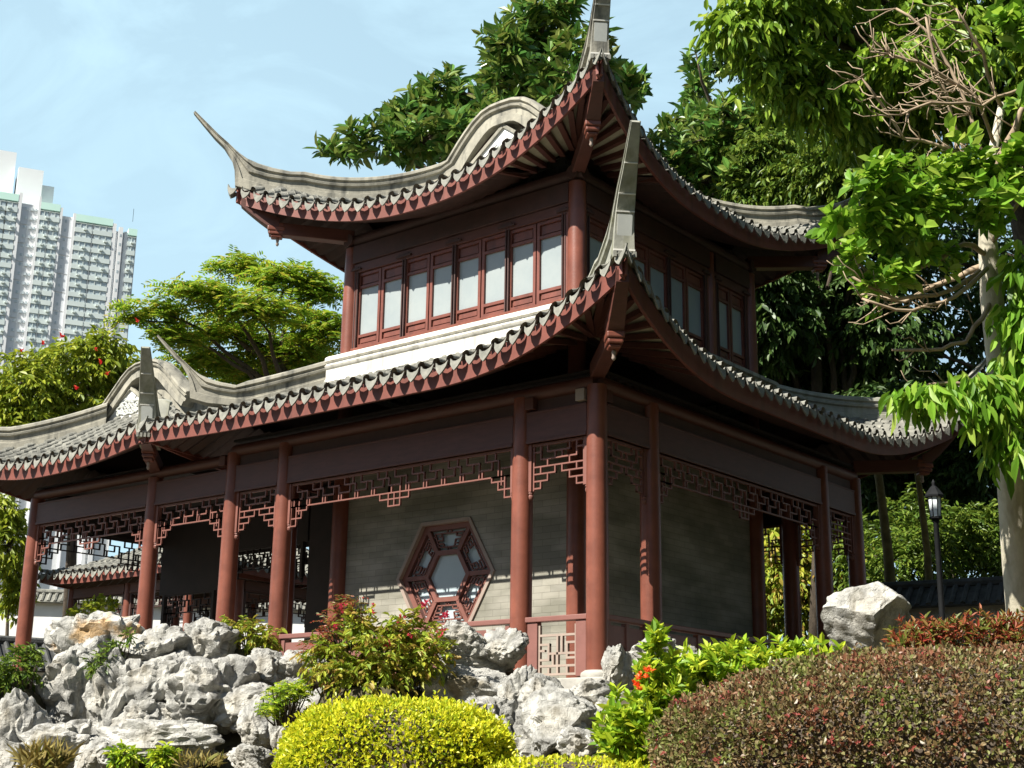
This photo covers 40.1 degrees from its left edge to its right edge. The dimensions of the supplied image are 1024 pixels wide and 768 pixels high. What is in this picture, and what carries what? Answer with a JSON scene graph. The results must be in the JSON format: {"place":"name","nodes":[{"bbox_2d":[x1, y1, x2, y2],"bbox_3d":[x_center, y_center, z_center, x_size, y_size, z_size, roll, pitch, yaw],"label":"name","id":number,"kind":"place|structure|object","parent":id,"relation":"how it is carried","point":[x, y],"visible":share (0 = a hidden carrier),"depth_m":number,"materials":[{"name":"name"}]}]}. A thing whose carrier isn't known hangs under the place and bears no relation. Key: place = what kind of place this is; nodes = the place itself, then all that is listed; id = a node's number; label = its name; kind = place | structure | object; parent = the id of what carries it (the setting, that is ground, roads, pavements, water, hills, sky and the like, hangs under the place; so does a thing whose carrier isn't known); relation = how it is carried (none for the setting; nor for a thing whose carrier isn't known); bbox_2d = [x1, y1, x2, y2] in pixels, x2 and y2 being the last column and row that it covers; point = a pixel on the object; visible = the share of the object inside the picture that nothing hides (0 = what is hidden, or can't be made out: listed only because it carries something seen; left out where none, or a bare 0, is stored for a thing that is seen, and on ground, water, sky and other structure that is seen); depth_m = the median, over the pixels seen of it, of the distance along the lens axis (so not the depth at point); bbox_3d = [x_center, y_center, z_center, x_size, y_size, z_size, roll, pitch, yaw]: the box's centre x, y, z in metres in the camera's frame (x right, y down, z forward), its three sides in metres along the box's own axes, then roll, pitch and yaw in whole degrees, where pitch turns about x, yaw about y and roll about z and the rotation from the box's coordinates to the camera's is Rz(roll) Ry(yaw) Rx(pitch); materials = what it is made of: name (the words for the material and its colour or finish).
{"place":"outdoors","nodes":[
{"label":"outdoors","id":0,"kind":"place"},
{"bbox_2d":[0,150,137,589],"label":"apartment tower","id":1,"kind":"structure","parent":0,"point":[70,278],"depth_m":388.89,"materials":[{"name":"paint"}]},
{"bbox_2d":[0,201,77,404],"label":"lower windows","id":2,"kind":"structure","parent":1,"relation":"in","point":[2,202],"depth_m":386.45,"materials":[{"name":"grey glass"}]},
{"bbox_2d":[7,207,121,379],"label":"bathroom windows","id":3,"kind":"structure","parent":1,"relation":"in","point":[26,208],"depth_m":386.16,"materials":[{"name":"grey glass"}]},
{"bbox_2d":[85,317,102,323],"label":"window","id":4,"kind":"structure","parent":1,"relation":"in","point":[93,320],"depth_m":389.38,"materials":[{"name":"grey glass"}]},
{"bbox_2d":[88,289,105,295],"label":"window","id":5,"kind":"structure","parent":1,"relation":"in","point":[103,293],"depth_m":391.48,"materials":[{"name":"grey glass"}]},
{"bbox_2d":[89,280,106,286],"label":"window","id":6,"kind":"structure","parent":1,"relation":"in","point":[91,282],"depth_m":392.24,"materials":[{"name":"grey glass"}]},
{"bbox_2d":[0,346,333,684],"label":"side hall","id":7,"kind":"structure","parent":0,"point":[103,471],"depth_m":26.38,"materials":[{"name":"red paint"}]},
{"bbox_2d":[0,0,1013,645],"label":"sky","id":8,"kind":"structure","parent":0,"point":[102,98],"materials":[{"name":"blue"}]},
{"bbox_2d":[0,649,1023,767],"bbox_3d":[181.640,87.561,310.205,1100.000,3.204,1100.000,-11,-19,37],"label":"ground","id":9,"kind":"structure","parent":0,"point":[231,739],"depth_m":18.03,"materials":[{"name":"soil"}]},
{"bbox_2d":[0,738,27,767],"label":"boulder","id":10,"kind":"object","parent":9,"relation":"on","point":[5,762],"visible":0.51,"depth_m":18.15,"materials":[{"name":"stone"}]},
{"bbox_2d":[0,492,43,635],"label":"flowering tree","id":11,"kind":"object","parent":9,"relation":"on","point":[13,522],"visible":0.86,"depth_m":35.73,"materials":[{"name":"green plant"}]},
{"bbox_2d":[0,642,46,695],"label":"shrub","id":12,"kind":"object","parent":9,"relation":"on","point":[10,674],"visible":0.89,"depth_m":19.52,"materials":[{"name":"green plant"}]},
{"bbox_2d":[0,687,51,742],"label":"boulder","id":13,"kind":"object","parent":9,"relation":"on","point":[21,711],"visible":0.56,"depth_m":18.78,"materials":[{"name":"stone"}]},
{"bbox_2d":[0,635,55,676],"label":"garden wall","id":14,"kind":"structure","parent":9,"relation":"on","point":[48,655],"depth_m":30.21,"materials":[{"name":"white paint"}]},
{"bbox_2d":[4,735,86,767],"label":"grass tuft","id":15,"kind":"object","parent":9,"relation":"on","point":[48,755],"visible":1,"depth_m":17.53,"materials":[{"name":"plant"}]},
{"bbox_2d":[18,719,91,767],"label":"boulder","id":16,"kind":"object","parent":9,"relation":"on","point":[75,733],"visible":0.45,"depth_m":18.29,"materials":[{"name":"stone"}]},
{"bbox_2d":[0,318,140,616],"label":"flowering tree","id":17,"kind":"object","parent":9,"relation":"on","point":[44,384],"visible":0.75,"depth_m":39.15,"materials":[{"name":"green plant"}]},
{"bbox_2d":[35,635,112,723],"bbox_3d":[-6.217,4.394,20.127,1.220,1.554,1.558,-11,-19,37],"label":"boulder","id":18,"kind":"object","parent":9,"relation":"on","point":[64,680],"visible":0.48,"depth_m":19.50,"materials":[{"name":"stone"}]},
{"bbox_2d":[65,593,120,616],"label":"shrub","id":19,"kind":"object","parent":9,"relation":"on","point":[102,601],"visible":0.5,"depth_m":26.93,"materials":[{"name":"green plant"}]},
{"bbox_2d":[44,610,144,654],"bbox_3d":[-6.089,3.831,20.665,1.634,0.902,1.033,-2,-16,10],"label":"boulder","id":20,"kind":"object","parent":9,"relation":"on","point":[62,634],"visible":0.54,"depth_m":20.29,"materials":[{"name":"grey stone"}]},
{"bbox_2d":[74,736,120,767],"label":"boulder","id":21,"kind":"object","parent":9,"relation":"on","point":[90,755],"visible":0.61,"depth_m":18.06,"materials":[{"name":"stone"}]},
{"bbox_2d":[82,647,143,734],"bbox_3d":[-5.521,4.379,19.450,0.743,1.432,0.794,-11,-19,37],"label":"boulder","id":22,"kind":"object","parent":9,"relation":"on","point":[103,698],"visible":0.68,"depth_m":19.22,"materials":[{"name":"stone"}]},
{"bbox_2d":[79,627,137,679],"bbox_3d":[-5.643,3.804,19.621,0.494,0.846,0.772,-14,-21,43],"label":"shrub","id":23,"kind":"object","parent":22,"relation":"on","point":[92,668],"visible":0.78,"depth_m":19.59,"materials":[{"name":"green plant"}]},
{"bbox_2d":[101,739,145,767],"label":"shrub","id":24,"kind":"object","parent":9,"relation":"on","point":[122,758],"visible":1,"depth_m":17.54,"materials":[{"name":"green plant"}]},
{"bbox_2d":[110,699,165,725],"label":"boulder","id":25,"kind":"object","parent":9,"relation":"on","point":[145,709],"visible":0.42,"depth_m":19.02,"materials":[{"name":"stone"}]},
{"bbox_2d":[0,588,305,648],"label":"garden wall","id":26,"kind":"structure","parent":9,"relation":"on","point":[48,608],"depth_m":44.62,"materials":[{"name":"white paint"}]},
{"bbox_2d":[117,649,191,703],"bbox_3d":[-5.003,4.169,19.681,0.972,0.918,1.001,-1,-15,6],"label":"boulder","id":27,"kind":"object","parent":9,"relation":"on","point":[147,679],"visible":0.59,"depth_m":19.34,"materials":[{"name":"stone"}]},
{"bbox_2d":[121,623,190,660],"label":"boulder","id":28,"kind":"object","parent":9,"relation":"on","point":[162,639],"visible":0.5,"depth_m":19.94,"materials":[{"name":"stone"}]},
{"bbox_2d":[90,719,224,767],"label":"boulder","id":29,"kind":"object","parent":9,"relation":"on","point":[189,736],"visible":0.59,"depth_m":18.23,"materials":[{"name":"stone"}]},
{"bbox_2d":[144,741,183,767],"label":"shrub","id":30,"kind":"object","parent":9,"relation":"on","point":[160,759],"visible":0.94,"depth_m":17.50,"materials":[{"name":"green plant"}]},
{"bbox_2d":[161,704,180,719],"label":"boulder","id":31,"kind":"object","parent":9,"relation":"on","point":[165,713],"visible":0.15,"depth_m":19.04,"materials":[{"name":"stone"}]},
{"bbox_2d":[38,548,306,630],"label":"covered walkway","id":32,"kind":"structure","parent":9,"relation":"on","point":[108,577],"depth_m":35.55,"materials":[{"name":"grey tile"}]},
{"bbox_2d":[168,747,228,767],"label":"grass tuft","id":33,"kind":"object","parent":9,"relation":"on","point":[211,759],"visible":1,"depth_m":17.38,"materials":[{"name":"plant"}]},
{"bbox_2d":[164,654,260,734],"bbox_3d":[-4.144,4.313,19.453,1.086,1.124,1.550,-11,-19,37],"label":"boulder","id":34,"kind":"object","parent":9,"relation":"on","point":[196,688],"visible":0.65,"depth_m":19.00,"materials":[{"name":"stone"}]},
{"bbox_2d":[183,617,241,659],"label":"boulder","id":35,"kind":"object","parent":9,"relation":"on","point":[211,639],"visible":0.62,"depth_m":20.08,"materials":[{"name":"stone"}]},
{"bbox_2d":[99,244,343,384],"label":"flame tree","id":36,"kind":"object","parent":9,"relation":"on","point":[307,343],"visible":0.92,"depth_m":49.03,"materials":[{"name":"green plant"}]},
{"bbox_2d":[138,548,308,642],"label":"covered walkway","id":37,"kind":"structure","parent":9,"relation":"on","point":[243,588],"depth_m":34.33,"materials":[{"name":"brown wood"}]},
{"bbox_2d":[213,681,277,733],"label":"boulder","id":38,"kind":"object","parent":9,"relation":"on","point":[233,704],"visible":0.46,"depth_m":18.92,"materials":[{"name":"stone"}]},
{"bbox_2d":[226,743,274,767],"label":"boulder","id":39,"kind":"object","parent":9,"relation":"on","point":[243,755],"visible":0.99,"depth_m":17.67,"materials":[{"name":"stone"}]},
{"bbox_2d":[219,614,287,655],"bbox_3d":[-3.898,3.759,20.552,1.204,0.790,0.739,3,-15,-7],"label":"shrub","id":40,"kind":"object","parent":9,"relation":"on","point":[256,639],"visible":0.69,"depth_m":20.47,"materials":[{"name":"green plant"}]},
{"bbox_2d":[236,694,275,748],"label":"boulder","id":41,"kind":"object","parent":9,"relation":"on","point":[252,728],"visible":0.53,"depth_m":18.50,"materials":[{"name":"stone"}]},
{"bbox_2d":[247,648,283,686],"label":"boulder","id":42,"kind":"object","parent":9,"relation":"on","point":[266,660],"visible":0.34,"depth_m":19.71,"materials":[{"name":"stone"}]},
{"bbox_2d":[268,712,294,760],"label":"boulder","id":43,"kind":"object","parent":9,"relation":"on","point":[275,732],"visible":0.22,"depth_m":17.46,"materials":[{"name":"stone"}]},
{"bbox_2d":[253,678,317,725],"bbox_3d":[-2.781,3.918,17.267,0.557,0.583,0.803,-54,-56,71],"label":"shrub","id":44,"kind":"object","parent":9,"relation":"on","point":[284,694],"visible":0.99,"depth_m":17.21,"materials":[{"name":"green plant"}]},
{"bbox_2d":[274,677,306,708],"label":"boulder","id":45,"kind":"object","parent":9,"relation":"on","point":[291,679],"visible":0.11,"depth_m":18.73,"materials":[{"name":"stone"}]},
{"bbox_2d":[288,687,321,714],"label":"boulder","id":46,"kind":"object","parent":9,"relation":"on","point":[316,698],"visible":0.06,"depth_m":17.79,"materials":[{"name":"stone"}]},
{"bbox_2d":[276,650,335,684],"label":"boulder","id":47,"kind":"object","parent":9,"relation":"on","point":[290,668],"visible":0.33,"depth_m":19.76,"materials":[{"name":"stone"}]},
{"bbox_2d":[292,594,370,675],"bbox_3d":[-2.230,3.136,17.523,0.960,1.042,0.673,-1,-15,6],"label":"bronze bush","id":48,"kind":"object","parent":9,"relation":"on","point":[352,602],"visible":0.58,"depth_m":17.53,"materials":[{"name":"red plant"}]},
{"bbox_2d":[289,599,462,698],"bbox_3d":[-1.656,3.322,17.246,2.115,1.277,1.307,-1,-15,5],"label":"flowering bush","id":49,"kind":"object","parent":9,"relation":"on","point":[372,666],"visible":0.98,"depth_m":17.13,"materials":[{"name":"green plant"}]},
{"bbox_2d":[269,686,520,767],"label":"clipped hedge","id":50,"kind":"object","parent":9,"relation":"on","point":[372,731],"visible":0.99,"depth_m":11.97,"materials":[{"name":"yellow plant"}]},
{"bbox_2d":[435,620,487,665],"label":"boulder","id":51,"kind":"object","parent":9,"relation":"on","point":[471,641],"visible":0.52,"depth_m":17.65,"materials":[{"name":"stone"}]},
{"bbox_2d":[417,664,507,705],"bbox_3d":[-0.586,3.812,17.393,1.272,0.664,0.758,-1,-15,6],"label":"boulder","id":52,"kind":"object","parent":9,"relation":"on","point":[467,682],"visible":0.44,"depth_m":17.17,"materials":[{"name":"stone"}]},
{"bbox_2d":[302,0,653,171],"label":"rubber tree","id":53,"kind":"object","parent":9,"relation":"on","point":[529,54],"visible":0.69,"depth_m":31.48,"materials":[{"name":"green plant"}]},
{"bbox_2d":[442,650,517,672],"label":"boulder","id":54,"kind":"object","parent":9,"relation":"on","point":[479,662],"visible":0.31,"depth_m":17.70,"materials":[{"name":"stone"}]},
{"bbox_2d":[465,696,517,734],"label":"boulder","id":55,"kind":"object","parent":9,"relation":"on","point":[505,706],"visible":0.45,"depth_m":16.24,"materials":[{"name":"stone"}]},
{"bbox_2d":[360,677,633,688],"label":"terrace floor","id":56,"kind":"structure","parent":9,"relation":"on","point":[568,683],"depth_m":17.56,"materials":[{"name":"stone"}]},
{"bbox_2d":[483,627,529,668],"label":"boulder","id":57,"kind":"object","parent":9,"relation":"on","point":[503,647],"visible":0.94,"depth_m":17.65,"materials":[{"name":"stone"}]},
{"bbox_2d":[497,664,537,707],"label":"boulder","id":58,"kind":"object","parent":9,"relation":"on","point":[510,687],"visible":0.3,"depth_m":16.91,"materials":[{"name":"stone"}]},
{"bbox_2d":[512,734,532,761],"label":"boulder","id":59,"kind":"object","parent":9,"relation":"on","point":[523,745],"visible":0.21,"depth_m":15.64,"materials":[{"name":"stone"}]},
{"bbox_2d":[517,673,563,704],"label":"boulder","id":60,"kind":"object","parent":9,"relation":"on","point":[537,681],"visible":0.32,"depth_m":16.57,"materials":[{"name":"stone"}]},
{"bbox_2d":[511,680,600,757],"bbox_3d":[0.455,3.910,16.057,1.327,1.017,1.186,-11,-19,37],"label":"boulder","id":61,"kind":"object","parent":9,"relation":"on","point":[547,713],"visible":0.61,"depth_m":15.72,"materials":[{"name":"stone"}]},
{"bbox_2d":[482,748,651,767],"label":"clipped hedge","id":62,"kind":"object","parent":9,"relation":"on","point":[531,761],"visible":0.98,"depth_m":11.78,"materials":[{"name":"yellow plant"}]},
{"bbox_2d":[555,725,599,758],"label":"boulder","id":63,"kind":"object","parent":9,"relation":"on","point":[574,740],"visible":0.44,"depth_m":15.20,"materials":[{"name":"stone"}]},
{"bbox_2d":[570,678,623,701],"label":"boulder","id":64,"kind":"object","parent":9,"relation":"on","point":[590,689],"visible":0.45,"depth_m":16.43,"materials":[{"name":"stone"}]},
{"bbox_2d":[595,696,621,710],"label":"boulder","id":65,"kind":"object","parent":9,"relation":"on","point":[602,699],"visible":0.09,"depth_m":16.25,"materials":[{"name":"stone"}]},
{"bbox_2d":[601,644,633,689],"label":"boulder","id":66,"kind":"object","parent":9,"relation":"on","point":[616,663],"visible":0.85,"depth_m":16.80,"materials":[{"name":"stone"}]},
{"bbox_2d":[586,616,698,767],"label":"leafy bush","id":67,"kind":"object","parent":9,"relation":"on","point":[620,736],"visible":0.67,"depth_m":12.14,"materials":[{"name":"green plant"}]},
{"bbox_2d":[629,636,680,681],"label":"boulder","id":68,"kind":"object","parent":9,"relation":"on","point":[635,649],"visible":0.17,"depth_m":17.16,"materials":[{"name":"stone"}]},
{"bbox_2d":[646,45,807,200],"bbox_3d":[5.515,-0.442,33.579,4.782,17.083,6.183,-11,-19,37],"label":"rubber tree","id":69,"kind":"object","parent":9,"relation":"on","point":[697,133],"visible":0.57,"depth_m":33.27,"materials":[{"name":"green plant"}]},
{"bbox_2d":[699,54,777,647],"bbox_3d":[7.051,-0.080,37.923,2.280,18.657,6.571,-5,-17,22],"label":"dark tree","id":70,"kind":"object","parent":9,"relation":"on","point":[715,65],"visible":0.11,"depth_m":37.87,"materials":[{"name":"green plant"}]},
{"bbox_2d":[633,631,860,691],"bbox_3d":[2.217,2.755,13.136,2.441,0.892,1.007,4,-16,-13],"label":"leafy bush","id":71,"kind":"object","parent":9,"relation":"on","point":[715,661],"visible":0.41,"depth_m":12.98,"materials":[{"name":"green plant"}]},
{"bbox_2d":[764,516,884,644],"bbox_3d":[7.087,5.371,32.806,3.593,5.385,2.731,-2,-16,11],"label":"golden shrub","id":72,"kind":"object","parent":9,"relation":"on","point":[774,597],"visible":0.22,"depth_m":32.49,"materials":[{"name":"yellow plant"}]},
{"bbox_2d":[713,123,941,646],"bbox_3d":[7.283,0.534,30.832,4.048,13.754,5.199,14,-20,-40],"label":"leafy tree","id":73,"kind":"object","parent":9,"relation":"on","point":[805,180],"visible":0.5,"depth_m":31.90,"materials":[{"name":"green plant"}]},
{"bbox_2d":[755,263,905,607],"bbox_3d":[6.331,1.558,32.311,5.112,12.532,6.275,-11,-19,37],"label":"dark tree","id":74,"kind":"object","parent":9,"relation":"on","point":[790,314],"visible":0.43,"depth_m":31.17,"materials":[{"name":"green plant"}]},
{"bbox_2d":[642,637,1023,767],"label":"clipped hedge","id":75,"kind":"object","parent":9,"relation":"on","point":[944,705],"visible":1,"depth_m":9.82,"materials":[{"name":"brown plant"}]},
{"bbox_2d":[689,0,1023,260],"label":"broadleaf tree","id":76,"kind":"object","parent":9,"relation":"on","point":[790,49],"visible":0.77,"depth_m":24.46,"materials":[{"name":"green plant"}]},
{"bbox_2d":[832,377,895,581],"bbox_3d":[7.420,3.181,27.460,2.454,6.834,1.726,14,-20,-40],"label":"slender tree","id":77,"kind":"object","parent":9,"relation":"on","point":[874,389],"visible":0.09,"depth_m":27.92,"materials":[{"name":"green plant"}]},
{"bbox_2d":[820,581,911,649],"bbox_3d":[4.522,2.959,17.523,1.036,0.938,1.243,-11,-19,37],"label":"boulder","id":78,"kind":"object","parent":9,"relation":"on","point":[865,615],"visible":0.77,"depth_m":17.18,"materials":[{"name":"stone"}]},
{"bbox_2d":[804,0,1023,629],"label":"pale trunk tree","id":79,"kind":"object","parent":9,"relation":"on","point":[916,214],"visible":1,"depth_m":13.31,"materials":[{"name":"green plant"}]},
{"bbox_2d":[882,377,945,579],"bbox_3d":[7.977,3.075,26.495,1.786,6.526,2.334,-11,-19,37],"label":"slender tree","id":80,"kind":"object","parent":9,"relation":"on","point":[926,546],"visible":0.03,"depth_m":26.95,"materials":[{"name":"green plant"}]},
{"bbox_2d":[832,482,1002,591],"bbox_3d":[9.079,4.687,30.152,4.652,5.362,3.442,-11,-19,37],"label":"garden shrub","id":81,"kind":"object","parent":9,"relation":"on","point":[980,529],"visible":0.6,"depth_m":29.80,"materials":[{"name":"green plant"}]},
{"bbox_2d":[816,191,1019,388],"bbox_3d":[16.158,-0.601,33.352,18.415,17.520,8.248,-2,-16,9],"label":"dark tree","id":82,"kind":"object","parent":9,"relation":"on","point":[919,331],"visible":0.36,"depth_m":32.12,"materials":[{"name":"green plant"}]},
{"bbox_2d":[838,367,1023,577],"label":"dark tree","id":83,"kind":"object","parent":9,"relation":"on","point":[953,474],"visible":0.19,"depth_m":34.41,"materials":[{"name":"green plant"}]},
{"bbox_2d":[925,479,944,632],"bbox_3d":[6.755,3.308,22.084,0.286,3.670,0.286,9,-17,-27],"label":"lamp post","id":84,"kind":"object","parent":9,"relation":"on","point":[934,494],"visible":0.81,"depth_m":22.31,"materials":[{"name":"metal"}]},
{"bbox_2d":[866,576,1006,653],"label":"garden wall","id":85,"kind":"structure","parent":9,"relation":"on","point":[960,595],"depth_m":25.83,"materials":[{"name":"tile"}]},
{"bbox_2d":[881,603,1023,653],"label":"red shrub","id":86,"kind":"object","parent":9,"relation":"on","point":[1005,631],"visible":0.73,"depth_m":12.70,"materials":[{"name":"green plant"}]},
{"bbox_2d":[135,0,985,685],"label":"pavilion","id":87,"kind":"structure","parent":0,"point":[555,416],"depth_m":22.15,"materials":[{"name":"red paint"}]},
{"bbox_2d":[356,268,381,347],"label":"window","id":88,"kind":"structure","parent":87,"relation":"in","point":[370,282],"depth_m":24.12,"materials":[{"name":"glass"}]},
{"bbox_2d":[379,261,404,341],"bbox_3d":[-2.007,-1.386,23.773,0.538,1.350,0.070,-11,-19,37],"label":"window","id":89,"kind":"structure","parent":87,"relation":"in","point":[391,274],"depth_m":23.81,"materials":[{"name":"glass"}]},
{"bbox_2d":[404,254,430,335],"bbox_3d":[-1.569,-1.473,23.432,0.538,1.350,0.070,-11,-19,37],"label":"window","id":90,"kind":"structure","parent":87,"relation":"in","point":[417,298],"depth_m":23.44,"materials":[{"name":"glass"}]},
{"bbox_2d":[429,247,454,329],"bbox_3d":[-1.132,-1.561,23.090,0.538,1.350,0.070,-11,-19,37],"label":"window","id":91,"kind":"structure","parent":87,"relation":"in","point":[441,261],"depth_m":23.12,"materials":[{"name":"glass"}]},
{"bbox_2d":[396,517,494,631],"bbox_3d":[-1.008,2.978,21.785,2.030,1.732,0.165,-11,-19,37],"label":"hexagonal window","id":92,"kind":"structure","parent":87,"relation":"in","point":[447,563],"depth_m":21.85,"materials":[{"name":"brown wood"}]},
{"bbox_2d":[455,239,481,323],"bbox_3d":[-0.694,-1.648,22.749,0.538,1.350,0.070,-11,-19,37],"label":"window","id":93,"kind":"structure","parent":87,"relation":"in","point":[469,255],"depth_m":22.75,"materials":[{"name":"glass"}]},
{"bbox_2d":[481,232,507,317],"bbox_3d":[-0.257,-1.735,22.407,0.538,1.350,0.070,-11,-19,37],"label":"window","id":94,"kind":"structure","parent":87,"relation":"in","point":[493,247],"depth_m":22.44,"materials":[{"name":"glass"}]},
{"bbox_2d":[509,224,536,310],"bbox_3d":[0.181,-1.822,22.066,0.538,1.350,0.070,-11,-19,37],"label":"window","id":95,"kind":"structure","parent":87,"relation":"in","point":[523,241],"depth_m":22.06,"materials":[{"name":"glass"}]},
{"bbox_2d":[536,216,563,303],"bbox_3d":[0.619,-1.909,21.724,0.538,1.350,0.070,-11,-19,37],"label":"window","id":96,"kind":"structure","parent":87,"relation":"in","point":[549,231],"depth_m":21.75,"materials":[{"name":"glass"}]},
{"bbox_2d":[590,218,606,270],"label":"window","id":97,"kind":"structure","parent":87,"relation":"in","point":[598,231],"depth_m":21.88,"materials":[{"name":"glass"}]},
{"bbox_2d":[634,241,647,280],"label":"window","id":98,"kind":"structure","parent":87,"relation":"in","point":[641,260],"depth_m":22.86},
{"bbox_2d":[648,248,667,308],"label":"window","id":99,"kind":"structure","parent":87,"relation":"in","point":[657,263],"depth_m":23.20,"materials":[{"name":"glass"}]},
{"bbox_2d":[671,260,686,329],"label":"window","id":100,"kind":"structure","parent":87,"relation":"in","point":[678,275],"depth_m":23.61,"materials":[{"name":"glass"}]},
{"bbox_2d":[685,268,704,347],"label":"window","id":101,"kind":"structure","parent":87,"relation":"in","point":[694,281],"depth_m":23.99,"materials":[{"name":"glass"}]},
{"bbox_2d":[719,285,730,361],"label":"window","id":102,"kind":"structure","parent":87,"relation":"in","point":[724,300],"depth_m":24.72,"materials":[{"name":"glass"}]},
{"bbox_2d":[729,291,744,367],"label":"window","id":103,"kind":"structure","parent":87,"relation":"in","point":[736,301],"depth_m":25.04,"materials":[{"name":"glass"}]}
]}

